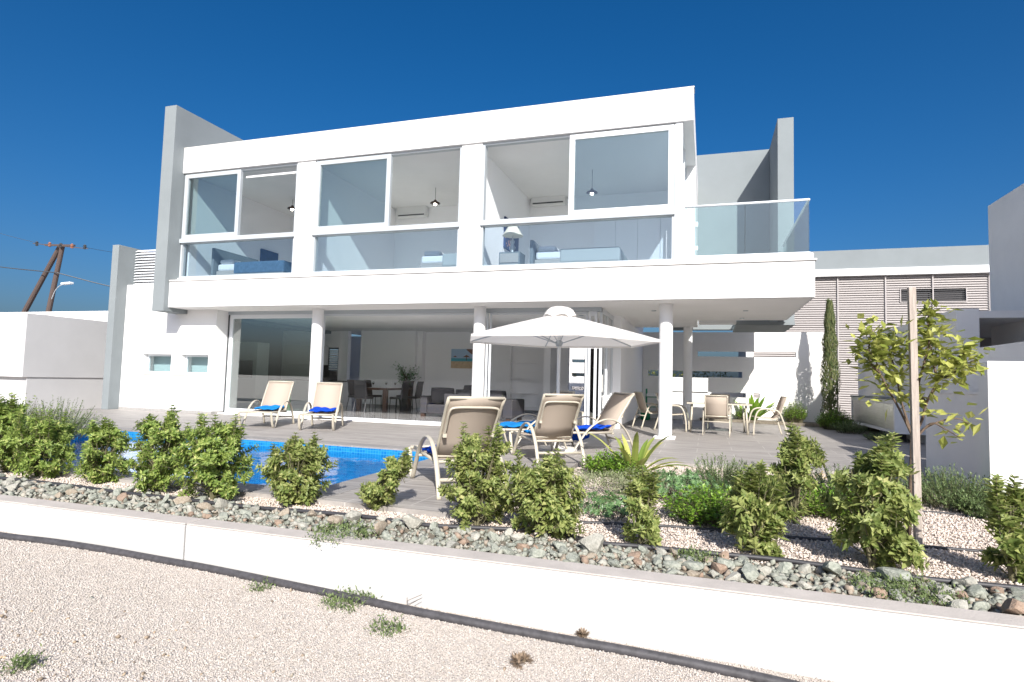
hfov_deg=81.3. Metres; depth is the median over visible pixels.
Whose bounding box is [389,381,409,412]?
dining chair
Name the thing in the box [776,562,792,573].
rock
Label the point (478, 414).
sun lounger
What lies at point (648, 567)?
rock
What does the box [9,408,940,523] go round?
terrace
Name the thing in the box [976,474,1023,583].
shrub
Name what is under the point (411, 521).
rock
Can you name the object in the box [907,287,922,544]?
wooden stake
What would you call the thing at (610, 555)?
rock
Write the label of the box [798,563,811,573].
rock
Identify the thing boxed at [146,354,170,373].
small window
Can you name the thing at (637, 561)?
rock
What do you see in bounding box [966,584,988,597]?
rock
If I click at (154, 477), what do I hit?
shrub
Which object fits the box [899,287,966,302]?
louvred window
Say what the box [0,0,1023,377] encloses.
sky
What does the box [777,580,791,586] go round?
rock
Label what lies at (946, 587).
rock
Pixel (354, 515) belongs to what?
rock
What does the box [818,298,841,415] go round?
cypress
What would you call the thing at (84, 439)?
pool water
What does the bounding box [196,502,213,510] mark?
rock
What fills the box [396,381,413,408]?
dining chair
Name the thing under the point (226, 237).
window
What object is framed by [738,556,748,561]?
rock
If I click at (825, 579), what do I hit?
rock
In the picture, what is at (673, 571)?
rock
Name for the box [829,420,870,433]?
rosemary
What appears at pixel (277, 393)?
sun lounger
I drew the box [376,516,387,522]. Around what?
rock
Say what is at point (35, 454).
shrub
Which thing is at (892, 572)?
rock
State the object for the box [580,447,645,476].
ground cover
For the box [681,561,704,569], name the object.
rock
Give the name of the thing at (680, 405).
patio chair
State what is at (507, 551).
rock
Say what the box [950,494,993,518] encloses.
rosemary
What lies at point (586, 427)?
beach towel
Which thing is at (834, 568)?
rock
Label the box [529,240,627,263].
double bed
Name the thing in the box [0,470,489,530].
bed gravel stones
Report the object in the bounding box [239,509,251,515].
rock
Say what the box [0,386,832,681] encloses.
ground
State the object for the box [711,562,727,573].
rock
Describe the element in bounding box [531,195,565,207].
air conditioner
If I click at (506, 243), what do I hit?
wall picture
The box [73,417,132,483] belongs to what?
shrub
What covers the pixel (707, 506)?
ground cover
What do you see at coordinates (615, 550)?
rock
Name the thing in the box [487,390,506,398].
cushion
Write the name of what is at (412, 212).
air conditioner
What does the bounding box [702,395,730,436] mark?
patio chair
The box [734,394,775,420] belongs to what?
strelitzia
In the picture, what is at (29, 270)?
power line
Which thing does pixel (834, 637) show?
garden wall
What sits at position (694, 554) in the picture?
weed
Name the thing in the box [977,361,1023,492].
end wall
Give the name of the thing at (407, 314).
sliding door
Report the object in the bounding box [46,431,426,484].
pool basin
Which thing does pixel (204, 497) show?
rock
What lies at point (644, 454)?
strap leaved plant
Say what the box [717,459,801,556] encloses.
shrub
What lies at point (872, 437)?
border shrub
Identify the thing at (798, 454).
shrub
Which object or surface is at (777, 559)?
irrigation hose
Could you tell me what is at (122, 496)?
rock
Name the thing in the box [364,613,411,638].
weed
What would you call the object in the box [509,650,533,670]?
weed
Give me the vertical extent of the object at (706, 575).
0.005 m
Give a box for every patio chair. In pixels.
[632,392,657,428]
[654,392,689,431]
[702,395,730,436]
[707,393,731,430]
[748,396,788,435]
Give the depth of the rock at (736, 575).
3.64 m
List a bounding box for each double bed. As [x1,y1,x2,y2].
[211,248,291,274]
[420,251,456,267]
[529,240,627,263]
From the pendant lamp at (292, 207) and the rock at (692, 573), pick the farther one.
the pendant lamp at (292, 207)
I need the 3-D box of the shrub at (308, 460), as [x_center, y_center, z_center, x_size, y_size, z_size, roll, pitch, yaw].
[-2.006,1.208,5.588,0.688,0.704,0.781,0,-4,18]
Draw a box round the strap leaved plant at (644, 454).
[588,432,692,474]
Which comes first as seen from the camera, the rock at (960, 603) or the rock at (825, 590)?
the rock at (960, 603)
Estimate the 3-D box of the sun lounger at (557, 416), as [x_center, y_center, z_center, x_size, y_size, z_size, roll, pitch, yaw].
[0.508,1.266,8.896,0.728,0.997,1.534,3,-4,-15]
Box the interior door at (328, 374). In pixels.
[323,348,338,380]
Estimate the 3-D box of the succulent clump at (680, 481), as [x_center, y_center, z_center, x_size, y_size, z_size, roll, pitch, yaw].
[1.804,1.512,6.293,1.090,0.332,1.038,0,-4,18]
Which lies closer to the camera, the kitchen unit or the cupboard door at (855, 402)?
the cupboard door at (855, 402)
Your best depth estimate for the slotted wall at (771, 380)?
19.50 m
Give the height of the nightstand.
0.560 m
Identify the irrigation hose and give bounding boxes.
[0,476,1023,589]
[577,521,982,552]
[806,511,1021,522]
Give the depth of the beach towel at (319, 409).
12.97 m
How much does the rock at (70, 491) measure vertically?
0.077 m
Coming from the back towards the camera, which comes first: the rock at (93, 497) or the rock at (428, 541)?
the rock at (93, 497)
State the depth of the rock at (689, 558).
4.02 m
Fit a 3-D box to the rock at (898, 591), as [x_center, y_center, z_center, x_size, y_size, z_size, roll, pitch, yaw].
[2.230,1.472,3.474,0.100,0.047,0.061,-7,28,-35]
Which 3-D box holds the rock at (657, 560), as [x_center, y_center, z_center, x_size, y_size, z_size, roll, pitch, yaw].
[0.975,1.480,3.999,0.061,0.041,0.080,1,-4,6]
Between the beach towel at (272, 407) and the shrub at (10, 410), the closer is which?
the shrub at (10, 410)
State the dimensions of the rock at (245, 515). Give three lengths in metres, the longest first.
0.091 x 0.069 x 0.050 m
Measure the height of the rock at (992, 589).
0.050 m
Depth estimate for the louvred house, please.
22.60 m
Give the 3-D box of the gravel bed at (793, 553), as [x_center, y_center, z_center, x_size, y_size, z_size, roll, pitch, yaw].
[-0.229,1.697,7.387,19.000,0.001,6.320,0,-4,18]
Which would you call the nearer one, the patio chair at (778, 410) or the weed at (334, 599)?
the weed at (334, 599)
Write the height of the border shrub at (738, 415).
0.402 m
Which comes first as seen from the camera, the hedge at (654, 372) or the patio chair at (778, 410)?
the patio chair at (778, 410)
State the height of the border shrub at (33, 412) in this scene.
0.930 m
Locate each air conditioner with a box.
[397,205,427,218]
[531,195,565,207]
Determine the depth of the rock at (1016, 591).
3.54 m
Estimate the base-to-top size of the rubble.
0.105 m
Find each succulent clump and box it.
[576,489,635,519]
[635,467,731,501]
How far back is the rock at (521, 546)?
4.20 m
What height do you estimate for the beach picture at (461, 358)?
0.710 m
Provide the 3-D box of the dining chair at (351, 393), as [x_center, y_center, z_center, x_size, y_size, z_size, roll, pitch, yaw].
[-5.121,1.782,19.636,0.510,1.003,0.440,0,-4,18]
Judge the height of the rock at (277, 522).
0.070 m
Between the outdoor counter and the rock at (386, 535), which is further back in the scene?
the outdoor counter
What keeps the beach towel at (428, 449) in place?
on the sun lounger at (478, 414)
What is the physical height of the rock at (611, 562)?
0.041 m
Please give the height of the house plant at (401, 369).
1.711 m
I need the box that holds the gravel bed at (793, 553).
[31,468,1023,591]
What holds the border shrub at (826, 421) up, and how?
on the terrace
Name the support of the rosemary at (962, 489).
on the gravel bed at (793, 553)
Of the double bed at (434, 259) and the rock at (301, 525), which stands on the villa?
the double bed at (434, 259)
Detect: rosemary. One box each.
[15,400,97,435]
[27,397,105,438]
[677,452,753,491]
[802,463,891,500]
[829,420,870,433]
[896,463,1015,511]
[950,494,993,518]
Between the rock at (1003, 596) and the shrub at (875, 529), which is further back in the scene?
the shrub at (875, 529)
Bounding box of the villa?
[101,86,816,439]
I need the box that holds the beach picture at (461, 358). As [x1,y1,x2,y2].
[451,349,472,368]
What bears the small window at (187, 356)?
in the villa
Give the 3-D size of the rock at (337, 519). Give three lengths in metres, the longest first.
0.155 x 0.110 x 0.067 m
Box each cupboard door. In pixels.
[853,400,859,421]
[859,401,866,423]
[867,402,874,425]
[875,402,883,427]
[884,403,893,429]
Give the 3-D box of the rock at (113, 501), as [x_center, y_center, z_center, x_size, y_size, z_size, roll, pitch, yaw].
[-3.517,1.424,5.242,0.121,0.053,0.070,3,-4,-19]
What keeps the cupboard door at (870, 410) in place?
in the outdoor counter
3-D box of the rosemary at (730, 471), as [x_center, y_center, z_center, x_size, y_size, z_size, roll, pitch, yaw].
[2.437,1.519,6.935,1.085,0.442,1.067,0,-4,18]
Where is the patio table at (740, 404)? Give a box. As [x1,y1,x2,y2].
[687,401,751,434]
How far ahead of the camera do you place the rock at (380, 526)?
4.47 m
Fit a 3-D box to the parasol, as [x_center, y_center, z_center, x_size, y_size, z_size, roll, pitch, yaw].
[0.777,0.623,9.997,3.411,2.430,3.178,0,-4,18]
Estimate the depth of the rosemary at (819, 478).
6.52 m
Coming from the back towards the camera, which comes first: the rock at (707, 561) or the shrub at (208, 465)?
the shrub at (208, 465)
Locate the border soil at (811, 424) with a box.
[700,417,879,431]
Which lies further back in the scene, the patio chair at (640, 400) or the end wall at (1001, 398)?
the patio chair at (640, 400)
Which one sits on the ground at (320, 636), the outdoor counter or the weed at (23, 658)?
the weed at (23, 658)
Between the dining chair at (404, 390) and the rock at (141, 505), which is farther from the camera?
the dining chair at (404, 390)
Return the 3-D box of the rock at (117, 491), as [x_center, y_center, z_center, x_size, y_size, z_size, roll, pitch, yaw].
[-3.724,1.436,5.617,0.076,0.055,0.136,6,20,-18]
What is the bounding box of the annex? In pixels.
[0,313,106,410]
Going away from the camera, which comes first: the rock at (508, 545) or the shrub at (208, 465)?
the rock at (508, 545)
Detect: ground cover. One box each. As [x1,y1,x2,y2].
[567,467,632,499]
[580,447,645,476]
[600,465,681,494]
[659,480,738,528]
[773,488,819,519]
[783,480,866,518]
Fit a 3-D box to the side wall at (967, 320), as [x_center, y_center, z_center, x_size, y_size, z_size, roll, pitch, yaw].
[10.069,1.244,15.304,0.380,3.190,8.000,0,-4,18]
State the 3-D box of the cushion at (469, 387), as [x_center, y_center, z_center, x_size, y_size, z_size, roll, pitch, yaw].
[-1.204,1.552,17.974,0.620,0.460,0.200,4,8,-32]
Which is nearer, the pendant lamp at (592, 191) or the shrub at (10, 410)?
the shrub at (10, 410)
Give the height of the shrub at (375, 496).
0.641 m
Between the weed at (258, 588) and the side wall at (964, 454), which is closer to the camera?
the weed at (258, 588)
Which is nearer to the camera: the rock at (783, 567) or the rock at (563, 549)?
the rock at (783, 567)
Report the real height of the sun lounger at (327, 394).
0.997 m
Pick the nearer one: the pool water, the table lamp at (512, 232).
the pool water
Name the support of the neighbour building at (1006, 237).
on the ground at (320, 636)
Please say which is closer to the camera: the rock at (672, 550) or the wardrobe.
the rock at (672, 550)
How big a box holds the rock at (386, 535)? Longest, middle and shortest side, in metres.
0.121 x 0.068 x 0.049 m
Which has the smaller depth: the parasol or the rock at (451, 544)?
the rock at (451, 544)
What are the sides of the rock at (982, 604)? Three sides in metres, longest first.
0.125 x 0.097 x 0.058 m
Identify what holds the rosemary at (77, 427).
on the gravel bed at (793, 553)
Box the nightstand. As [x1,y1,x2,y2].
[499,251,524,264]
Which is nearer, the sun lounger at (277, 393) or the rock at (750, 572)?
the rock at (750, 572)
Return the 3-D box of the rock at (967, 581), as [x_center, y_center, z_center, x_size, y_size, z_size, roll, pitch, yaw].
[2.783,1.494,3.661,0.076,0.087,0.140,-13,-12,-46]
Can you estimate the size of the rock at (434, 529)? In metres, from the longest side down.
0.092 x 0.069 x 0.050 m
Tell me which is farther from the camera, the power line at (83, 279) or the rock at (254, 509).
the power line at (83, 279)
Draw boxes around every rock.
[1,480,13,484]
[4,482,19,490]
[6,475,17,480]
[23,481,35,488]
[41,493,50,499]
[50,491,64,494]
[54,492,63,498]
[62,484,72,490]
[65,489,78,494]
[89,495,97,499]
[105,499,119,504]
[112,488,121,496]
[116,492,128,502]
[122,485,135,491]
[135,502,144,508]
[158,498,167,506]
[173,496,191,503]
[187,504,195,513]
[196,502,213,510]
[198,496,208,499]
[214,498,228,509]
[218,512,227,520]
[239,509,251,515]
[243,513,249,519]
[249,506,259,513]
[275,519,281,526]
[278,507,290,516]
[282,514,290,520]
[290,521,297,526]
[298,522,307,529]
[307,510,316,516]
[327,515,343,526]
[345,510,360,521]
[375,521,386,535]
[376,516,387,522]
[382,530,393,540]
[388,521,396,528]
[392,518,401,525]
[402,514,421,528]
[423,538,431,545]
[430,522,438,530]
[432,527,440,533]
[434,530,445,537]
[446,540,458,547]
[451,529,462,534]
[458,538,469,544]
[471,531,479,540]
[479,547,490,551]
[488,531,499,540]
[491,543,497,552]
[500,546,513,554]
[502,528,512,535]
[506,543,515,547]
[510,533,525,540]
[517,543,529,550]
[529,549,544,557]
[549,550,556,557]
[552,541,565,548]
[559,545,567,554]
[559,554,565,560]
[566,552,579,561]
[578,533,604,553]
[586,553,594,558]
[603,553,614,558]
[608,559,618,565]
[609,548,620,554]
[624,547,631,552]
[627,551,640,557]
[633,557,641,566]
[638,545,648,554]
[646,564,651,570]
[653,557,661,564]
[656,547,666,554]
[663,560,680,569]
[666,569,677,574]
[668,547,676,556]
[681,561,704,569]
[682,555,694,560]
[687,570,700,576]
[702,556,712,562]
[710,570,715,577]
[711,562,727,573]
[716,557,734,568]
[719,551,728,559]
[725,571,740,580]
[733,566,742,573]
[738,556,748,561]
[741,563,758,581]
[759,565,770,575]
[773,575,786,581]
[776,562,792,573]
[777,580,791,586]
[796,580,812,589]
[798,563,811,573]
[806,573,813,578]
[822,561,841,574]
[822,577,830,581]
[822,588,831,592]
[858,581,871,592]
[870,587,887,598]
[876,567,911,581]
[888,589,901,597]
[915,580,925,587]
[933,582,956,597]
[934,594,952,603]
[946,599,967,608]
[955,576,977,589]
[956,591,968,598]
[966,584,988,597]
[972,601,990,609]
[989,586,1003,593]
[993,593,1006,600]
[1001,598,1023,614]
[1009,587,1023,596]
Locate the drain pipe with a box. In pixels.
[0,532,799,681]
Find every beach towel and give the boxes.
[254,405,283,409]
[309,407,335,411]
[422,446,431,453]
[498,420,534,427]
[561,424,610,440]
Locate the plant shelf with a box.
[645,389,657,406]
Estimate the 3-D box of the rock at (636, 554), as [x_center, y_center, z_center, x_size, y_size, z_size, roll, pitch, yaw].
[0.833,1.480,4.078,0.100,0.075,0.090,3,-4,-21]
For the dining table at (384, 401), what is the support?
on the villa
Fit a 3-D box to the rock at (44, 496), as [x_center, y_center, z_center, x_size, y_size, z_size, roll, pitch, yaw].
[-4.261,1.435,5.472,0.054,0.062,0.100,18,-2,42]
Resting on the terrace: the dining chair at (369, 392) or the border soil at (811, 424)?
the border soil at (811, 424)
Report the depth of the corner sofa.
16.66 m
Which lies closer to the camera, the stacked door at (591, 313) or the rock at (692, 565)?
the rock at (692, 565)
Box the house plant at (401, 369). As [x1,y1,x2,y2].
[393,361,420,408]
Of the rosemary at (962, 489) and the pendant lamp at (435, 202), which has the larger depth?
the pendant lamp at (435, 202)
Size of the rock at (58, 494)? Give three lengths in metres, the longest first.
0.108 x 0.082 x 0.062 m
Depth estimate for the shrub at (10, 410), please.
6.72 m
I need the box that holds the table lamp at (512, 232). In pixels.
[502,226,522,251]
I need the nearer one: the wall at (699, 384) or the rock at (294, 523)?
the rock at (294, 523)
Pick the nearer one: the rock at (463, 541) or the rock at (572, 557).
the rock at (572, 557)
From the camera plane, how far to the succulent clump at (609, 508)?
5.35 m
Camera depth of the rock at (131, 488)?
5.75 m
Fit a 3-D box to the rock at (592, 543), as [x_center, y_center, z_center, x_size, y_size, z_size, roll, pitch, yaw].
[0.575,1.445,4.224,0.214,0.149,0.120,-21,0,32]
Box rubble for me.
[0,479,1023,615]
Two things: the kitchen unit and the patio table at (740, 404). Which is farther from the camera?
the kitchen unit
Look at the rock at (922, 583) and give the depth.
3.65 m
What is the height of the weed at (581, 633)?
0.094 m
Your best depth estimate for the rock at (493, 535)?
4.45 m
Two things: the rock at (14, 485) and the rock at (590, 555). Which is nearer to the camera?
the rock at (590, 555)
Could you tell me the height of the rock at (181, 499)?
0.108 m
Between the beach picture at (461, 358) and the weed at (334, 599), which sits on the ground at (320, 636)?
the weed at (334, 599)
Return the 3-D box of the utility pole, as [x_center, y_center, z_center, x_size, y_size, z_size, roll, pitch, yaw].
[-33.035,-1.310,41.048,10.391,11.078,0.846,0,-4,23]
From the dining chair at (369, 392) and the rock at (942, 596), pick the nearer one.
the rock at (942, 596)
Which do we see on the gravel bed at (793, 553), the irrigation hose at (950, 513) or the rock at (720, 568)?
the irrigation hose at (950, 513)
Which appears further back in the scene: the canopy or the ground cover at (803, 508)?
the canopy
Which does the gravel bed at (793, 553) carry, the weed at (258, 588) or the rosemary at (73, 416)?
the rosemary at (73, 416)
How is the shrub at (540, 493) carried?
on the gravel bed at (793, 553)
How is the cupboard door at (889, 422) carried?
in the outdoor counter
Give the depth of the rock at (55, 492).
5.57 m
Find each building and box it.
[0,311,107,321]
[988,183,1023,345]
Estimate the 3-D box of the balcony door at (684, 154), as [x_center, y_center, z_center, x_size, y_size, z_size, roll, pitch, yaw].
[3.988,-3.012,13.897,0.065,3.065,2.510,0,-4,18]
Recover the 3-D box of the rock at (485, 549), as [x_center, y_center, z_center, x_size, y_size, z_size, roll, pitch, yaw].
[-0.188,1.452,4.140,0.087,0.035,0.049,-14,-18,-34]
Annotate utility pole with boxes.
[21,241,87,311]
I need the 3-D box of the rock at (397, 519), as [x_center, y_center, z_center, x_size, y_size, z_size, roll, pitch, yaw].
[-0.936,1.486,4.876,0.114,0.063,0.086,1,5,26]
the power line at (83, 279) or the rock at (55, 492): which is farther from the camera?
the power line at (83, 279)
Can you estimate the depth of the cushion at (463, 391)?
16.79 m
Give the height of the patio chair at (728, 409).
0.949 m
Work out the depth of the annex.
18.22 m
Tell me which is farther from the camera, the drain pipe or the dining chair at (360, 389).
the dining chair at (360, 389)
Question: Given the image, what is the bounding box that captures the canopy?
[979,310,1023,347]
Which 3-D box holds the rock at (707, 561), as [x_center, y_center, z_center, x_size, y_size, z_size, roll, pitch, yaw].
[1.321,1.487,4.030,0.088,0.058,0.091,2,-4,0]
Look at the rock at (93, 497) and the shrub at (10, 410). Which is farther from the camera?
the shrub at (10, 410)
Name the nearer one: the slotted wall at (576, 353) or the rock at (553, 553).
the rock at (553, 553)
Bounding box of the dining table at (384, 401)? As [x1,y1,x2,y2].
[356,387,412,412]
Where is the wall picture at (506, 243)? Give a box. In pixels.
[503,216,518,251]
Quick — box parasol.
[470,306,661,451]
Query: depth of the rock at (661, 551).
4.18 m
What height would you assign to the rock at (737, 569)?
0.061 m
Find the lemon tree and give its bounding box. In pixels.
[842,298,994,535]
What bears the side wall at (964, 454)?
on the gravel bed at (793, 553)
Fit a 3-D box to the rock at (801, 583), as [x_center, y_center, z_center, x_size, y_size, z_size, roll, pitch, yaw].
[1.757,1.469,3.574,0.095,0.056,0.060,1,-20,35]
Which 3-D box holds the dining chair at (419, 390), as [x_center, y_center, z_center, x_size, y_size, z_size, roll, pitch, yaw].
[-3.311,1.864,20.147,0.510,1.003,0.440,0,-4,18]
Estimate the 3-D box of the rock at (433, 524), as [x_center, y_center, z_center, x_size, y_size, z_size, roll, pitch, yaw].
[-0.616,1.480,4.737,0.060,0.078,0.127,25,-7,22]
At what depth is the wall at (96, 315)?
27.02 m
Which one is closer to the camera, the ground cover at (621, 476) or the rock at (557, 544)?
the rock at (557, 544)
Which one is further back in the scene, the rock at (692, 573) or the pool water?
the pool water
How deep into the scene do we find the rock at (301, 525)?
4.64 m
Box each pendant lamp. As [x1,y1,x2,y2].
[287,200,294,210]
[430,189,439,205]
[586,169,597,194]
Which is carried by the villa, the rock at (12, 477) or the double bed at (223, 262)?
the double bed at (223, 262)
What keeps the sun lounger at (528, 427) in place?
on the terrace
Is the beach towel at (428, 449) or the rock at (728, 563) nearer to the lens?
the rock at (728, 563)
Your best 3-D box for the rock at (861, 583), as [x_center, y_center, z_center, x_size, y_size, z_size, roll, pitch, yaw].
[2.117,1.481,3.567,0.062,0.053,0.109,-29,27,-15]
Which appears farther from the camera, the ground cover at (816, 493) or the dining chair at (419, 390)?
the dining chair at (419, 390)
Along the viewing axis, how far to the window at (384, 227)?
14.82 m
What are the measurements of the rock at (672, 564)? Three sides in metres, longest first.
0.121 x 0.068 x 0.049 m
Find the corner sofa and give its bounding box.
[420,394,524,421]
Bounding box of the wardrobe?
[594,217,671,259]
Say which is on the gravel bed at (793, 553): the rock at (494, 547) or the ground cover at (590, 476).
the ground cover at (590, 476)
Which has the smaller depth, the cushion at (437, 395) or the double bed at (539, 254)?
the double bed at (539, 254)
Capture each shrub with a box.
[0,392,32,472]
[1,393,77,455]
[3,411,88,478]
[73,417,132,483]
[122,404,188,492]
[158,413,260,499]
[255,432,337,506]
[355,447,414,511]
[437,422,515,530]
[495,448,587,539]
[620,464,662,546]
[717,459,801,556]
[733,409,747,419]
[768,422,828,523]
[783,399,808,422]
[814,407,853,429]
[817,431,929,573]
[862,431,886,440]
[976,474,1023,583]
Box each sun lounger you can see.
[237,381,294,427]
[298,382,343,430]
[408,396,506,499]
[499,390,574,448]
[509,393,585,464]
[543,392,634,450]
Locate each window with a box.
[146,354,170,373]
[179,163,297,277]
[185,355,207,374]
[311,146,461,272]
[480,123,674,266]
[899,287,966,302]
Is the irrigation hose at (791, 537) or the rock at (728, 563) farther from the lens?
the irrigation hose at (791, 537)
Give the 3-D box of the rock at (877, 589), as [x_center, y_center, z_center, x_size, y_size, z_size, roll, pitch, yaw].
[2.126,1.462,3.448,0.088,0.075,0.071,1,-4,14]
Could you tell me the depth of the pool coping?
6.74 m
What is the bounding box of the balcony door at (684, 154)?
[682,130,686,262]
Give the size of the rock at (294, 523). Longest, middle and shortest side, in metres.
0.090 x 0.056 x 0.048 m
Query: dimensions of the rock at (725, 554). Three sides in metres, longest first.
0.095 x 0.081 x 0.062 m
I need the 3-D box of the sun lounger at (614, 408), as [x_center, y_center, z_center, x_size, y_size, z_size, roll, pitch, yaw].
[1.331,1.380,10.287,1.534,0.997,0.728,3,-4,-27]
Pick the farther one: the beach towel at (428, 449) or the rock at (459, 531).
the beach towel at (428, 449)
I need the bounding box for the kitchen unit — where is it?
[230,342,351,405]
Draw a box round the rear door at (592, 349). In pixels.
[584,348,598,414]
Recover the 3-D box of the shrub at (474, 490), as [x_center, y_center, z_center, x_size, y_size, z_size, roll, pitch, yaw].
[-0.271,1.115,4.894,0.641,0.888,0.520,3,-4,-18]
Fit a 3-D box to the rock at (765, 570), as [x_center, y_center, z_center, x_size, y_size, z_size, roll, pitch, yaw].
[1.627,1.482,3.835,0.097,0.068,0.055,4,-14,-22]
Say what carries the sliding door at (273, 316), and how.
in the villa
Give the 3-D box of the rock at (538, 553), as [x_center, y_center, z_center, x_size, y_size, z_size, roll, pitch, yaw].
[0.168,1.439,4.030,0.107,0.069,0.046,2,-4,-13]
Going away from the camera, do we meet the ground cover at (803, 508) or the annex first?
the ground cover at (803, 508)
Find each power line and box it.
[0,266,56,272]
[57,272,109,286]
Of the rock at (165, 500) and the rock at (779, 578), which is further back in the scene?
the rock at (165, 500)
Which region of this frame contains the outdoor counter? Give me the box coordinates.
[850,395,925,441]
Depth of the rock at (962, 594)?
3.47 m
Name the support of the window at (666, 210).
in the villa
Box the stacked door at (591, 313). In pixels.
[587,311,597,424]
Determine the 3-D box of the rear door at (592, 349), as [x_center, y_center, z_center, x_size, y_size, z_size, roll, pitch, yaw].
[2.734,1.401,20.589,0.493,2.290,0.088,0,-4,18]
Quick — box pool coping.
[0,427,453,498]
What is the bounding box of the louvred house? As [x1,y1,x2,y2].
[738,245,989,418]
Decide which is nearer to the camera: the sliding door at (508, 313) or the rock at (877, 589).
the rock at (877, 589)
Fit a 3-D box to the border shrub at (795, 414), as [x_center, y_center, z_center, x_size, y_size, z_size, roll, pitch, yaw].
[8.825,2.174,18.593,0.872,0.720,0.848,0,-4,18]
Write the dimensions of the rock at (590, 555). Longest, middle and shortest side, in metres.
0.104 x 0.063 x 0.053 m
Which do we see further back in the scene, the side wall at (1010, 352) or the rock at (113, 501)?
the side wall at (1010, 352)
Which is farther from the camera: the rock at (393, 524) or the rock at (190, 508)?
the rock at (190, 508)
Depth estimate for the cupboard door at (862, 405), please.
15.99 m
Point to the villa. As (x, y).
(347, 242)
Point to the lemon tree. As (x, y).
(928, 341)
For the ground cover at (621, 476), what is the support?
on the gravel bed at (793, 553)
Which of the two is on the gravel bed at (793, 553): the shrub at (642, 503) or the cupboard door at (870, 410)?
the shrub at (642, 503)
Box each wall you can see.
[0,494,1023,681]
[569,348,598,410]
[643,332,823,421]
[672,377,742,406]
[858,309,979,443]
[923,391,979,490]
[944,342,1023,393]
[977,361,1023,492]
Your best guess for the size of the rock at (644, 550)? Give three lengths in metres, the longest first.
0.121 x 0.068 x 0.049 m
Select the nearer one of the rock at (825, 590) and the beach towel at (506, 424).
the rock at (825, 590)
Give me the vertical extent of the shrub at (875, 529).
0.983 m
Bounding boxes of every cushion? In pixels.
[431,387,454,403]
[456,389,471,393]
[464,385,471,389]
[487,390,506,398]
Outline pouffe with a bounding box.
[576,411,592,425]
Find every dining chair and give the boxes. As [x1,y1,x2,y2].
[346,380,365,409]
[353,380,373,412]
[363,380,381,409]
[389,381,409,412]
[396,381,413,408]
[404,381,423,410]
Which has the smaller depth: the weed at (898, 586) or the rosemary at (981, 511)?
the weed at (898, 586)
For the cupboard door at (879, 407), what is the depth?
14.51 m
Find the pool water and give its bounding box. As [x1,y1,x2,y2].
[43,436,427,469]
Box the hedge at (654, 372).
[572,361,731,389]
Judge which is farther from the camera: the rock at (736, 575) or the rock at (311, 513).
the rock at (311, 513)
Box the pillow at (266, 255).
[260,249,277,260]
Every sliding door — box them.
[225,314,311,416]
[319,313,488,422]
[488,312,587,424]
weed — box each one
[0,643,48,676]
[243,576,275,591]
[305,516,378,546]
[318,584,381,613]
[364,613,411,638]
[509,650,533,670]
[575,628,588,637]
[671,545,723,563]
[847,568,973,607]
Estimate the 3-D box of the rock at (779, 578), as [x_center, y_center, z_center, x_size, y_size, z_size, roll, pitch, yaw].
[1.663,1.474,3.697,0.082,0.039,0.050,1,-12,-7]

